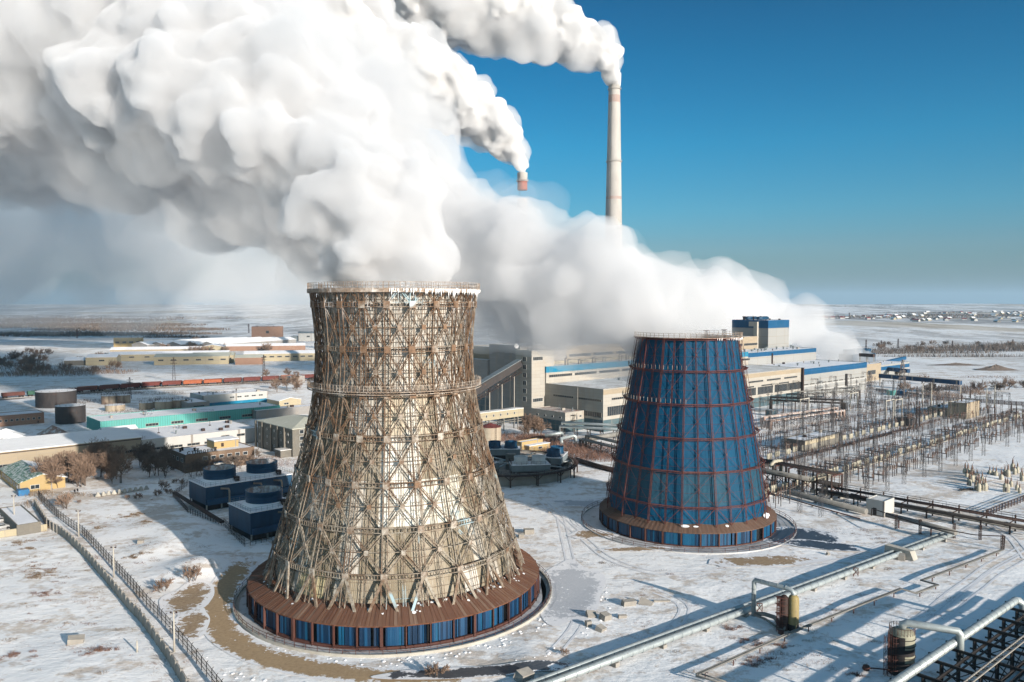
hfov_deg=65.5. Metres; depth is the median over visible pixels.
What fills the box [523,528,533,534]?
concrete block
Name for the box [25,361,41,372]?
bare tree
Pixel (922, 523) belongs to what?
pipeline
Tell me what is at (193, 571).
bare shrub
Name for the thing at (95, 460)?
bare tree
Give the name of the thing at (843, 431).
busbar
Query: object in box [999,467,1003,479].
current transformer
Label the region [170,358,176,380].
power mast
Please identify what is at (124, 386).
freight wagon
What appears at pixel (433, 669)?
bare shrub
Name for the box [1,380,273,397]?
railway track
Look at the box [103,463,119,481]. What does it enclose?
bare tree
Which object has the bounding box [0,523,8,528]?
parked car
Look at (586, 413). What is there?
window
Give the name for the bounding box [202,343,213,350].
bare tree
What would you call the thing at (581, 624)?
tyre track
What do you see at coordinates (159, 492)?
bare shrub
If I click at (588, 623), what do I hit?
concrete block
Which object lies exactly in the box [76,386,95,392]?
freight wagon
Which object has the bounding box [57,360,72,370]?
bare tree
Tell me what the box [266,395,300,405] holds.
brick shed
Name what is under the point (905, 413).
portal mast
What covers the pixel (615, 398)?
window
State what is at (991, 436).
disconnector
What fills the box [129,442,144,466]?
bare tree
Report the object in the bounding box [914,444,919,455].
disconnector
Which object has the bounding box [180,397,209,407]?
loading hall
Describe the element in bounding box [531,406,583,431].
service annex
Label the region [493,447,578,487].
fan ring
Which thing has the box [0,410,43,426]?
brick building
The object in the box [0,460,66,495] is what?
yellow house
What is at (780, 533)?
water
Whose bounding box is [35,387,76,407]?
storage tank
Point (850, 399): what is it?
concrete portal
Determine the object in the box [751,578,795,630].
gooseneck pipe
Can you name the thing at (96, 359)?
warehouse
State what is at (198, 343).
shed
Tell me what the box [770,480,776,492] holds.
circuit breaker
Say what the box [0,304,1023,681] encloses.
ground
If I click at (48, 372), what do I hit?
brushwood
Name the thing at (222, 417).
window
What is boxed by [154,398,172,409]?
storage tank
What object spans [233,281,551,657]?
cooling tower
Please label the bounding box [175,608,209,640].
bare ground
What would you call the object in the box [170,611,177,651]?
pole
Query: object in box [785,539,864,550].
water
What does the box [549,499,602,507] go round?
ice
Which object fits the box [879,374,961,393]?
conveyor gallery
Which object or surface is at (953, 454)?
portal mast
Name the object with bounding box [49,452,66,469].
bare tree
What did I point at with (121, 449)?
bare tree
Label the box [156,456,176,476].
bare tree
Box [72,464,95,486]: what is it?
bare tree
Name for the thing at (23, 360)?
bare tree
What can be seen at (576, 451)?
brushwood
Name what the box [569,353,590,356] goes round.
window
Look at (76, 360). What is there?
warehouse
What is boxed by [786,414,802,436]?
portal mast
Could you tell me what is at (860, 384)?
portal mast
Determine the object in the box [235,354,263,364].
warehouse
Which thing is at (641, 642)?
pipeline
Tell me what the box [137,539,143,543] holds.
concrete block
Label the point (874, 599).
pipeline
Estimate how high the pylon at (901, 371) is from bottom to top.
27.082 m
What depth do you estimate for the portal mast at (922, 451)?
286.84 m
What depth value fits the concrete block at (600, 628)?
146.02 m
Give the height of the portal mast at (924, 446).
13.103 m
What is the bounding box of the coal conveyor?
[471,359,521,424]
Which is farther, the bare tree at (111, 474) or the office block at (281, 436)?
the office block at (281, 436)
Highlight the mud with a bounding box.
[371,660,575,679]
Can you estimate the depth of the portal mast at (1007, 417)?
337.88 m
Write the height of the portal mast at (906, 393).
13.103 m
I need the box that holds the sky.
[0,0,1023,304]
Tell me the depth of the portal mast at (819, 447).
285.93 m
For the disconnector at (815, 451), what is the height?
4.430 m
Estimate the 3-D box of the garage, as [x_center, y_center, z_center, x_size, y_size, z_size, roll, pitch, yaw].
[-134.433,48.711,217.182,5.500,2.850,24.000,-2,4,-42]
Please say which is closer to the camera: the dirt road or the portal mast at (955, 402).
the dirt road
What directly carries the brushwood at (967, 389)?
on the ground at (174, 532)
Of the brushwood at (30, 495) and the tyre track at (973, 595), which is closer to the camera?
the tyre track at (973, 595)
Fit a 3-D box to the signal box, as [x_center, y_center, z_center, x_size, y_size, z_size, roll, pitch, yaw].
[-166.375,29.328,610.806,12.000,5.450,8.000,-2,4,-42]
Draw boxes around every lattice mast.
[783,435,786,459]
[790,407,792,428]
[846,419,849,441]
[907,407,910,425]
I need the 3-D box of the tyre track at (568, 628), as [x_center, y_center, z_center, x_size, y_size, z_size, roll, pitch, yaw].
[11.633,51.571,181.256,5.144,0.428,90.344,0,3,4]
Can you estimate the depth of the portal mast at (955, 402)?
385.80 m
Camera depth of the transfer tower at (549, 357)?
407.36 m
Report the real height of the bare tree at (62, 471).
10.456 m
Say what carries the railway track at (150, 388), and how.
on the ground at (174, 532)
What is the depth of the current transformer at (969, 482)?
262.76 m
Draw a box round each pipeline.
[526,532,946,681]
[542,530,958,681]
[545,431,563,436]
[559,434,576,444]
[575,457,613,471]
[587,431,620,440]
[695,508,1004,681]
[764,484,867,514]
[771,493,859,518]
[850,493,867,505]
[885,512,957,535]
[887,597,1023,681]
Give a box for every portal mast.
[758,398,772,419]
[759,444,777,485]
[767,416,784,448]
[775,396,789,421]
[780,439,800,472]
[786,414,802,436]
[790,393,803,416]
[797,467,822,516]
[801,411,817,433]
[801,434,821,467]
[806,391,819,412]
[818,408,833,430]
[820,389,833,407]
[821,430,841,467]
[823,460,847,502]
[831,405,846,428]
[840,426,858,457]
[843,454,868,496]
[846,385,858,403]
[846,402,860,421]
[856,422,875,454]
[858,400,873,426]
[859,383,870,405]
[865,448,889,490]
[869,382,882,402]
[870,398,885,422]
[874,418,892,448]
[881,380,893,398]
[882,443,905,482]
[883,396,898,419]
[895,394,909,417]
[902,412,920,438]
[903,438,926,476]
[904,392,918,412]
[915,390,929,412]
[916,409,933,438]
[919,433,941,470]
[925,388,939,407]
[930,406,947,434]
[935,429,957,464]
[936,386,950,404]
[941,403,958,430]
[944,385,958,401]
[951,425,972,460]
[953,401,970,424]
[964,398,981,425]
[964,421,984,455]
[975,396,990,420]
[986,394,1002,419]
[988,414,1008,446]
[994,392,1009,410]
[1000,411,1020,442]
[1011,408,1023,436]
[1021,405,1023,432]
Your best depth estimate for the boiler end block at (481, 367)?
427.73 m
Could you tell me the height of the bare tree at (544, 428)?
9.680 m
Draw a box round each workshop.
[0,427,141,474]
[131,420,257,451]
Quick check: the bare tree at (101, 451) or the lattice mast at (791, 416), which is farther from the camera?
the lattice mast at (791, 416)
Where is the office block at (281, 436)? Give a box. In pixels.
[255,414,311,457]
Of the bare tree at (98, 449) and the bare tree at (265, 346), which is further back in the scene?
the bare tree at (265, 346)
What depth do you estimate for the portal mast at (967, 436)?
319.17 m
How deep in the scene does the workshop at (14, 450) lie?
297.94 m
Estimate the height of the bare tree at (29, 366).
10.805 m
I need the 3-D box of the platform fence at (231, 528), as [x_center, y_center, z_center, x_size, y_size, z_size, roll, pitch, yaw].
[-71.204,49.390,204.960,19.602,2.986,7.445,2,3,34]
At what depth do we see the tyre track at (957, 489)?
256.79 m
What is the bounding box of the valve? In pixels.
[862,664,890,670]
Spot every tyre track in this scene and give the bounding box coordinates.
[536,499,720,575]
[543,499,717,572]
[546,515,573,652]
[556,515,583,655]
[653,592,680,634]
[659,590,689,626]
[774,544,895,567]
[798,543,886,564]
[888,477,1017,493]
[898,479,1015,494]
[912,546,1019,619]
[913,550,1023,630]
[937,556,1019,614]
[949,560,1023,617]
[979,516,1023,547]
[987,525,1023,558]
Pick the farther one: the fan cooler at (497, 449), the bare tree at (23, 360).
the bare tree at (23, 360)
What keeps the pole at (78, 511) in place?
on the ground at (174, 532)
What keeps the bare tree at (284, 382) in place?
on the ground at (174, 532)
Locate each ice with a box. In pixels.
[541,559,605,625]
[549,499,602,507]
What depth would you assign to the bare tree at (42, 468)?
258.48 m
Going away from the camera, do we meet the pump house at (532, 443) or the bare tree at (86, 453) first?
the bare tree at (86, 453)
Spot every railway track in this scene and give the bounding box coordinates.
[0,379,311,398]
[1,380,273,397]
[1,380,311,399]
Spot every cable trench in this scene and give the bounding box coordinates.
[765,428,910,466]
[769,438,950,495]
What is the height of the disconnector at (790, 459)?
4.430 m
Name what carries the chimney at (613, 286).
on the ground at (174, 532)
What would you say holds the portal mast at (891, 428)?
on the ground at (174, 532)
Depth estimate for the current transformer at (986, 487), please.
256.18 m
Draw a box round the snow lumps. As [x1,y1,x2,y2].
[168,574,610,681]
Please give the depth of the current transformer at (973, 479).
266.74 m
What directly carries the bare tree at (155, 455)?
on the ground at (174, 532)
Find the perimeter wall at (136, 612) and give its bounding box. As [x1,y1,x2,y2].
[33,497,188,681]
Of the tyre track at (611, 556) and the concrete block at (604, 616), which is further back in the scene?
the tyre track at (611, 556)
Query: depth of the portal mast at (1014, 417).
361.03 m
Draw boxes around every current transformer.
[967,473,971,485]
[970,467,975,481]
[976,476,981,491]
[984,475,988,490]
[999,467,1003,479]
[1002,475,1006,491]
[1004,463,1010,476]
[1005,476,1009,492]
[1010,457,1014,470]
[1012,465,1016,474]
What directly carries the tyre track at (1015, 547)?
on the ground at (174, 532)
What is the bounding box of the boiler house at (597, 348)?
[471,329,757,359]
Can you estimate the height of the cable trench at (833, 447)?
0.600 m
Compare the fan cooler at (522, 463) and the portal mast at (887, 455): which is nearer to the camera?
the portal mast at (887, 455)
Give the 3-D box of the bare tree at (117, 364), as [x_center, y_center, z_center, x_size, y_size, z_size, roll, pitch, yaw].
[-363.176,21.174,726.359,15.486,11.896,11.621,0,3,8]
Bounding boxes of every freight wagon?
[1,391,24,397]
[27,390,37,395]
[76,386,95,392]
[97,385,117,390]
[119,383,138,389]
[140,382,159,387]
[161,381,180,386]
[182,380,200,385]
[203,379,221,383]
[223,378,240,382]
[242,377,259,381]
[261,376,278,380]
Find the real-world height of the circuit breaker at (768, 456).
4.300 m
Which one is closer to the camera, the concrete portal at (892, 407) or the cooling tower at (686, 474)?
the cooling tower at (686, 474)
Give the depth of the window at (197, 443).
328.41 m
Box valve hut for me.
[866,494,893,517]
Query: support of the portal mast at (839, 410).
on the ground at (174, 532)
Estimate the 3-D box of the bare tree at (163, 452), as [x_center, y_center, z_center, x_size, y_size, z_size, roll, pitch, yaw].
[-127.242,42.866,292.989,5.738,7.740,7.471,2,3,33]
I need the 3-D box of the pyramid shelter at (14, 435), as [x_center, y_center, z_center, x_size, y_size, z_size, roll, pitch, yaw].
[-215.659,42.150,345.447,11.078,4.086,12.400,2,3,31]
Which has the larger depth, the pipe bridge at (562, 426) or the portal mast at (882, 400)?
the portal mast at (882, 400)
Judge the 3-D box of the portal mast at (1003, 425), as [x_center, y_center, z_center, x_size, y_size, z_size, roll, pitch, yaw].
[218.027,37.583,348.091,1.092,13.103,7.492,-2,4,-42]
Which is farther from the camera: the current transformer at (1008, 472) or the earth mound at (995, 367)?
the earth mound at (995, 367)
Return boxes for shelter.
[0,428,24,438]
[4,433,24,438]
[36,425,68,434]
[53,429,67,433]
[98,424,137,429]
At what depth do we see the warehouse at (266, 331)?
1335.31 m
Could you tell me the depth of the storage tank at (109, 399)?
478.62 m
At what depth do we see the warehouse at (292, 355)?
848.15 m
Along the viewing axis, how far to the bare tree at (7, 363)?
746.14 m
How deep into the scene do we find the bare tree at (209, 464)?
280.07 m
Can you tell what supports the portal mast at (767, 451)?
on the ground at (174, 532)
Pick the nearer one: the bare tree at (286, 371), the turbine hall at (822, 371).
the turbine hall at (822, 371)
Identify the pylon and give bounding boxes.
[862,372,877,412]
[892,360,910,405]
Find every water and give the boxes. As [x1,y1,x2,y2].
[761,527,841,544]
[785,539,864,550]
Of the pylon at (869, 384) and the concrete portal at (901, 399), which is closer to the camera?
the concrete portal at (901, 399)
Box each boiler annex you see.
[545,351,749,405]
[741,345,815,364]
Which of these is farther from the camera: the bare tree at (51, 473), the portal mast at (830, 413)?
the portal mast at (830, 413)
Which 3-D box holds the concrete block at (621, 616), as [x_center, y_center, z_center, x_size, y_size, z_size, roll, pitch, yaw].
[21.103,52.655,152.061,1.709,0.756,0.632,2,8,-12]
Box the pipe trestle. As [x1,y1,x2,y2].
[761,458,844,499]
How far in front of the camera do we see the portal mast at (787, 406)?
406.90 m
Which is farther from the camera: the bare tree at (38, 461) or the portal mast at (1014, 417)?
the portal mast at (1014, 417)
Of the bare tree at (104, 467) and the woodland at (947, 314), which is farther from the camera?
the woodland at (947, 314)
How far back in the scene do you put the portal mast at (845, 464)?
237.07 m
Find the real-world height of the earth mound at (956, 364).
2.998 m
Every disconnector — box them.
[766,475,777,484]
[768,490,779,503]
[777,485,786,499]
[785,454,794,463]
[787,481,795,495]
[801,451,807,462]
[810,448,821,457]
[814,462,825,467]
[851,463,862,473]
[861,472,874,484]
[870,457,876,469]
[873,470,884,481]
[890,463,896,476]
[896,461,907,473]
[907,447,912,458]
[911,457,917,468]
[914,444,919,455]
[926,442,936,451]
[931,450,937,461]
[986,432,996,441]
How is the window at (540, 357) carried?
in the transfer tower at (530, 386)
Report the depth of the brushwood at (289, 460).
300.52 m
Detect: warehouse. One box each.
[63,357,85,364]
[85,354,120,365]
[86,401,279,429]
[108,350,229,360]
[110,346,201,351]
[113,337,143,346]
[154,353,230,364]
[198,352,234,362]
[202,344,225,349]
[221,343,305,350]
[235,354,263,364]
[244,350,321,360]
[251,326,282,336]
[298,331,314,340]
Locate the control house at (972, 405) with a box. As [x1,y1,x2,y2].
[948,398,979,418]
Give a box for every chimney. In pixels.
[514,172,530,342]
[602,81,623,339]
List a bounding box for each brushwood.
[0,360,137,376]
[17,488,121,532]
[77,378,313,412]
[185,456,294,476]
[501,431,615,461]
[909,374,1022,397]
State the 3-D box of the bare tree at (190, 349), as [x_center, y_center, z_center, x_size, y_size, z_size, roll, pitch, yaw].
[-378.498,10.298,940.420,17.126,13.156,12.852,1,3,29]
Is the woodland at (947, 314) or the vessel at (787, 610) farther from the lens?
the woodland at (947, 314)
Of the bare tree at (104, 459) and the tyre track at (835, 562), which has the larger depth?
the bare tree at (104, 459)
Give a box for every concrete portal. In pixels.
[799,398,809,418]
[849,392,857,410]
[885,399,893,417]
[894,398,902,417]
[915,406,920,429]
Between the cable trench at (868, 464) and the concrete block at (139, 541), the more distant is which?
the cable trench at (868, 464)
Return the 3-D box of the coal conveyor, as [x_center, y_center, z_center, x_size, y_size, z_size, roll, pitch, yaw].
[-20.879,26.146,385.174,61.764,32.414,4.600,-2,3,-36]
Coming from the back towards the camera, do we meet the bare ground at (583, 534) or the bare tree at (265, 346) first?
the bare tree at (265, 346)
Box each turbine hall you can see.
[546,364,800,431]
[763,359,866,397]
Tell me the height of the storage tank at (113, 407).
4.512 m
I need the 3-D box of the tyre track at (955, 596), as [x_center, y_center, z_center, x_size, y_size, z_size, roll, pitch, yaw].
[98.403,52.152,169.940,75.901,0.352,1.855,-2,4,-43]
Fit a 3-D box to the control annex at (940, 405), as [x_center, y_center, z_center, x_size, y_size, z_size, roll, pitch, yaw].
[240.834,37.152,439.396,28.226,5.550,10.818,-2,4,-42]
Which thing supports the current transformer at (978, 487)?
on the ground at (174, 532)
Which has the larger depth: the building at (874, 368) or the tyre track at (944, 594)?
the building at (874, 368)
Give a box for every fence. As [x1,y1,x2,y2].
[38,491,222,681]
[173,481,223,524]
[224,520,269,545]
[876,388,1021,405]
[988,495,1023,513]
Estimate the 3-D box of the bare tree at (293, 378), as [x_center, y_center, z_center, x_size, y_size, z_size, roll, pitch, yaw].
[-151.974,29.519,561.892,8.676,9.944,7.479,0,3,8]
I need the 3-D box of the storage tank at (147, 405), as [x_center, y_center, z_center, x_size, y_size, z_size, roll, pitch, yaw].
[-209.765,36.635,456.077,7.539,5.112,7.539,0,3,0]
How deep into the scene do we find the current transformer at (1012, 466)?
286.35 m
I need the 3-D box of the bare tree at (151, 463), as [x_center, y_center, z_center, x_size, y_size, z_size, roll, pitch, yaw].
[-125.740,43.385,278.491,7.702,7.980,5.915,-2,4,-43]
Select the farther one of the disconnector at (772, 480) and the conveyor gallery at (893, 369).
the conveyor gallery at (893, 369)
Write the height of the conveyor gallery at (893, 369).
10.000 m
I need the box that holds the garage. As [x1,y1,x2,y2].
[0,505,40,535]
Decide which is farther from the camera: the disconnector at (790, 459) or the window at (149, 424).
the window at (149, 424)
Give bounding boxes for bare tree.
[3,359,14,366]
[7,352,19,359]
[11,350,23,357]
[15,356,27,365]
[15,363,32,372]
[19,353,33,360]
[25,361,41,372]
[28,358,41,365]
[28,456,52,471]
[30,347,43,355]
[34,353,48,361]
[36,454,58,488]
[39,463,62,482]
[40,363,50,372]
[40,459,67,487]
[42,348,53,354]
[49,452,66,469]
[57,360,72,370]
[57,449,77,478]
[59,453,83,481]
[63,460,75,482]
[67,455,93,484]
[67,455,94,485]
[68,465,82,486]
[69,453,92,483]
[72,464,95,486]
[74,462,96,486]
[82,445,96,456]
[84,457,98,479]
[85,436,100,453]
[86,365,100,371]
[89,452,103,478]
[91,447,117,476]
[92,441,112,452]
[93,451,115,470]
[98,450,126,478]
[98,453,117,478]
[99,437,113,448]
[99,450,119,474]
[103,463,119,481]
[105,360,122,368]
[110,450,134,482]
[112,445,127,460]
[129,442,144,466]
[133,441,153,459]
[133,448,142,467]
[137,441,155,451]
[140,453,154,476]
[141,449,156,468]
[141,457,161,475]
[146,448,170,475]
[153,448,174,475]
[154,455,169,474]
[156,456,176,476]
[158,442,173,451]
[158,447,171,456]
[181,461,196,476]
[186,346,197,350]
[193,458,202,475]
[197,457,208,474]
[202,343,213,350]
[207,456,220,465]
[220,455,232,463]
[227,454,241,466]
[234,454,247,468]
[251,447,261,459]
[261,342,271,350]
[261,369,269,375]
[268,378,280,390]
[280,376,290,386]
[283,368,291,374]
[289,371,300,378]
[291,376,302,384]
[293,378,304,389]
[518,419,532,437]
[522,415,539,435]
[531,414,543,433]
[531,417,545,435]
[535,418,545,433]
[539,417,551,434]
[897,382,914,389]
[923,380,944,392]
[969,379,988,390]
[987,380,1005,390]
[999,375,1017,389]
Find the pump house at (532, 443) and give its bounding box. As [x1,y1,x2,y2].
[517,438,549,452]
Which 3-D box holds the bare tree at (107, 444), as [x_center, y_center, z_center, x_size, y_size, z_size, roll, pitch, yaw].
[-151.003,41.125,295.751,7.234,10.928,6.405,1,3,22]
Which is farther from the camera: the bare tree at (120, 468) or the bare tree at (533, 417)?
the bare tree at (533, 417)
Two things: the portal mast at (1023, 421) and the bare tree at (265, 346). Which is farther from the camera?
the bare tree at (265, 346)
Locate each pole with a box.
[11,495,15,513]
[75,510,80,536]
[110,546,115,577]
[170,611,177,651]
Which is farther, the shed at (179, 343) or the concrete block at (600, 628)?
the shed at (179, 343)
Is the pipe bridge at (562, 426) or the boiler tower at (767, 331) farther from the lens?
the boiler tower at (767, 331)
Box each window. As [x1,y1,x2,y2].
[30,484,39,489]
[146,423,158,426]
[170,444,182,447]
[171,420,183,423]
[187,442,199,445]
[196,418,207,421]
[219,416,230,418]
[533,356,542,360]
[533,397,542,401]
[549,373,571,377]
[553,394,573,398]
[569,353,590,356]
[575,371,596,374]
[576,397,601,401]
[584,410,600,417]
[593,351,613,355]
[599,369,619,372]
[607,405,625,415]
[612,396,627,399]
[616,350,633,353]
[744,343,757,345]
[747,387,755,395]
[748,380,762,382]
[758,385,772,394]
[774,383,786,392]
[787,382,800,390]
[845,374,847,385]
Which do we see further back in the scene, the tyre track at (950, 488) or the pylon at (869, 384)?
the pylon at (869, 384)
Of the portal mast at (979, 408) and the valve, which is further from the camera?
the portal mast at (979, 408)
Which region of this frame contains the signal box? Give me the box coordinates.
[285,375,304,383]
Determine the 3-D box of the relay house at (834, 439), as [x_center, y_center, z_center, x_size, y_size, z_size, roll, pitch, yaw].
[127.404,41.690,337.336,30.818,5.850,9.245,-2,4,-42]
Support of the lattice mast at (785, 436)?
on the ground at (174, 532)
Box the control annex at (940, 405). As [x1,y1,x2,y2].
[928,402,947,415]
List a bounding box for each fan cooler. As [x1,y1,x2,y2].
[189,458,291,510]
[228,485,287,541]
[488,440,519,459]
[489,455,498,472]
[509,454,550,472]
[542,445,567,468]
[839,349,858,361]
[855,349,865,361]
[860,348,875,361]
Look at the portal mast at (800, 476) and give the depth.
228.97 m
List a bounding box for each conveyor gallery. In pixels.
[859,353,874,361]
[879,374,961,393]
[885,356,905,361]
[887,367,909,375]
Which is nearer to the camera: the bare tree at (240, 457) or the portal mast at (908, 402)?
the bare tree at (240, 457)
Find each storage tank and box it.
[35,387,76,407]
[55,401,85,423]
[101,393,115,404]
[105,402,124,411]
[116,392,130,403]
[139,400,152,409]
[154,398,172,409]
[172,397,188,408]
[480,423,500,442]
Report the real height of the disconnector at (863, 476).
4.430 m
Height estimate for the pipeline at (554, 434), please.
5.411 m
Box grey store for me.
[252,403,316,418]
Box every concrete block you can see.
[67,634,84,645]
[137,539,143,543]
[513,667,534,681]
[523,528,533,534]
[585,610,596,617]
[585,620,591,626]
[595,624,606,632]
[599,611,611,621]
[618,614,626,618]
[621,598,636,606]
[638,597,653,605]
[653,600,669,601]
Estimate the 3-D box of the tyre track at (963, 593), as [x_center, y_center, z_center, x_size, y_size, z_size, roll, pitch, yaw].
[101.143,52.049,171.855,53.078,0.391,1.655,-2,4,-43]
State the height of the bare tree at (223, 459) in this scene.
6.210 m
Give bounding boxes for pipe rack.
[815,484,1023,534]
[890,601,1023,681]
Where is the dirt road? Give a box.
[204,556,471,681]
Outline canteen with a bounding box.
[169,436,254,472]
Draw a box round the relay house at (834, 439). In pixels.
[784,430,839,451]
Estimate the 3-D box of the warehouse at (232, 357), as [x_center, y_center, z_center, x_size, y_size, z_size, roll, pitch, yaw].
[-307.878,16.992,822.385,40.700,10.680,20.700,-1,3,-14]
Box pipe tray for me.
[172,492,222,522]
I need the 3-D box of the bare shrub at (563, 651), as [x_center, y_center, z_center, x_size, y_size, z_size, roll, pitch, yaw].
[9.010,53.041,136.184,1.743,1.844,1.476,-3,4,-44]
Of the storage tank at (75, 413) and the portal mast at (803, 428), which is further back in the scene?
the storage tank at (75, 413)
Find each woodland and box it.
[0,315,291,337]
[768,305,1023,318]
[839,340,1023,356]
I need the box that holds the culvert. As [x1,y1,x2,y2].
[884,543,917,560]
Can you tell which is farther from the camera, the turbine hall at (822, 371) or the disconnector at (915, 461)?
the turbine hall at (822, 371)
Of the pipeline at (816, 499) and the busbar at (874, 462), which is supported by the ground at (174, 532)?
the pipeline at (816, 499)
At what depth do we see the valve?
129.66 m
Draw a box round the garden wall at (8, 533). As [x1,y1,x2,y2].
[0,524,46,537]
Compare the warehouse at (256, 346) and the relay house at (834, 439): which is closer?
the relay house at (834, 439)
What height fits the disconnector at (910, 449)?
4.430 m
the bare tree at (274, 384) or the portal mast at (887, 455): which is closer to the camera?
the portal mast at (887, 455)
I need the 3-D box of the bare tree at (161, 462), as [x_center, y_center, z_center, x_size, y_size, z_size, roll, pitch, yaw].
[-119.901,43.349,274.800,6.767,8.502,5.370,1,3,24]
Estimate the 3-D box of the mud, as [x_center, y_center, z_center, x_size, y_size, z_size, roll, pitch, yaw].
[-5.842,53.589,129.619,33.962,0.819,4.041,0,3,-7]
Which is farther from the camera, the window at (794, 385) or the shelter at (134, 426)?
the window at (794, 385)
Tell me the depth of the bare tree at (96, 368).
704.61 m
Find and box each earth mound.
[933,363,980,365]
[973,364,1016,370]
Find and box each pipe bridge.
[559,421,621,439]
[579,434,617,452]
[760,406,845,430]
[769,396,845,414]
[797,387,859,403]
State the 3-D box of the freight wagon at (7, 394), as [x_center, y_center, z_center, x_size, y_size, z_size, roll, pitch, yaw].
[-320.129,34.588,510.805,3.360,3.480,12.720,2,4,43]
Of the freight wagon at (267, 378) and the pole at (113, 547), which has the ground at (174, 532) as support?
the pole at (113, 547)
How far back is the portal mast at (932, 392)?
443.21 m
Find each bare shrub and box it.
[54,490,74,508]
[133,493,142,498]
[153,489,162,495]
[153,577,173,591]
[158,478,169,489]
[183,565,202,581]
[424,661,450,676]
[560,647,569,655]
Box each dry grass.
[0,499,966,677]
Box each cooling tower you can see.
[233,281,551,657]
[581,330,796,553]
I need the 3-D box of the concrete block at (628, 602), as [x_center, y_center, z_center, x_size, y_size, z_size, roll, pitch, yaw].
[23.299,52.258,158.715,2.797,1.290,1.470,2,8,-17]
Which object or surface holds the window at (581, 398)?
in the turbine hall at (598, 400)
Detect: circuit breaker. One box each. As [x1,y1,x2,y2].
[766,450,771,459]
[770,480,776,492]
[774,448,779,457]
[781,477,787,488]
[851,458,856,468]
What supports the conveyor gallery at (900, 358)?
on the ground at (174, 532)
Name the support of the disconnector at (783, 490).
on the ground at (174, 532)
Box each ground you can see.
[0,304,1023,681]
[159,579,214,615]
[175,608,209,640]
[567,529,618,538]
[598,546,672,551]
[708,554,830,566]
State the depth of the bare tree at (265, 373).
642.26 m
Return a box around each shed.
[132,337,231,346]
[152,337,245,346]
[169,337,259,345]
[186,337,273,345]
[203,337,295,344]
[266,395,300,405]
[765,409,776,415]
[887,390,895,395]
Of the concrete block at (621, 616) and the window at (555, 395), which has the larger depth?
the window at (555, 395)
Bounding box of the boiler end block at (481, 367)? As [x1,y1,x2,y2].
[464,352,488,410]
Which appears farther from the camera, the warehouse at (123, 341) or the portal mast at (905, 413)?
the warehouse at (123, 341)
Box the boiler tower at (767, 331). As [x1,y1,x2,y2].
[732,316,788,348]
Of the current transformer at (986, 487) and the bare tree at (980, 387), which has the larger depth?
the bare tree at (980, 387)
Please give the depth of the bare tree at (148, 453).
288.70 m
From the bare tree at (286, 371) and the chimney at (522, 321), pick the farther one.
the bare tree at (286, 371)
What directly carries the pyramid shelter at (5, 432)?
on the ground at (174, 532)
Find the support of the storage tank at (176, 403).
on the ground at (174, 532)
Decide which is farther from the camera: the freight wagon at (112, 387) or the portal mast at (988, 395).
the freight wagon at (112, 387)
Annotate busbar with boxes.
[755,405,859,424]
[760,411,926,451]
[760,419,842,437]
[763,428,915,466]
[786,434,969,488]
[818,418,998,470]
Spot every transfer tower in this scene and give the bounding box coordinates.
[514,340,545,422]
[541,349,553,365]
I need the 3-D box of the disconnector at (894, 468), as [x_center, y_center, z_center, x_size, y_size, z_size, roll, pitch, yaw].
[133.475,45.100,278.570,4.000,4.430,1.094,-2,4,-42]
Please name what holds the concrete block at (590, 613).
on the ground at (174, 532)
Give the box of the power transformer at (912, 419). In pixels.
[897,413,915,425]
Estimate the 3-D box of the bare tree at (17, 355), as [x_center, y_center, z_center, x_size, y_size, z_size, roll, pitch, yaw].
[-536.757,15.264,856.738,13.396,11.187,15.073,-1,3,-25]
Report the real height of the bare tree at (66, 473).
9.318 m
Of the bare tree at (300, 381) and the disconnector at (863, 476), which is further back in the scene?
the bare tree at (300, 381)
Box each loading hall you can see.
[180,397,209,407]
[190,388,267,405]
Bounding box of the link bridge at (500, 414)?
[475,407,523,430]
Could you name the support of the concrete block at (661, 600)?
on the ground at (174, 532)
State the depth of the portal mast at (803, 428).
350.92 m
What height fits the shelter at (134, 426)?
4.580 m
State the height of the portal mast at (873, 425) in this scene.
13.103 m
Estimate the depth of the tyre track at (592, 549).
189.37 m
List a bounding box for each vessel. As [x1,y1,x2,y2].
[775,594,798,634]
[883,621,915,676]
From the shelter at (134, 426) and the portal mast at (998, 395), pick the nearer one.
the shelter at (134, 426)
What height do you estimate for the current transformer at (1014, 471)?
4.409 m
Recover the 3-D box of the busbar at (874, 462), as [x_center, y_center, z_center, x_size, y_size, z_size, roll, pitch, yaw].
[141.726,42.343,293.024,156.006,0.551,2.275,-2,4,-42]
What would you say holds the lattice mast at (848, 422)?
on the ground at (174, 532)
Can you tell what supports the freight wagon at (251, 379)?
on the railway track at (151, 387)
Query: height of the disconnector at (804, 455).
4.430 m
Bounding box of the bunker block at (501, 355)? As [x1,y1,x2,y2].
[489,340,565,420]
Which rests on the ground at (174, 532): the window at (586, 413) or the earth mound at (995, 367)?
the earth mound at (995, 367)
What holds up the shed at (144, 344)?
on the ground at (174, 532)
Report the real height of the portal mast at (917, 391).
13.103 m
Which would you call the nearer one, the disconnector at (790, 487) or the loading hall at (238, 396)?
the disconnector at (790, 487)
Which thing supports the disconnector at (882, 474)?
on the ground at (174, 532)
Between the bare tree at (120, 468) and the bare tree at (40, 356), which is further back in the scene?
the bare tree at (40, 356)
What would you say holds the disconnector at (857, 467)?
on the ground at (174, 532)

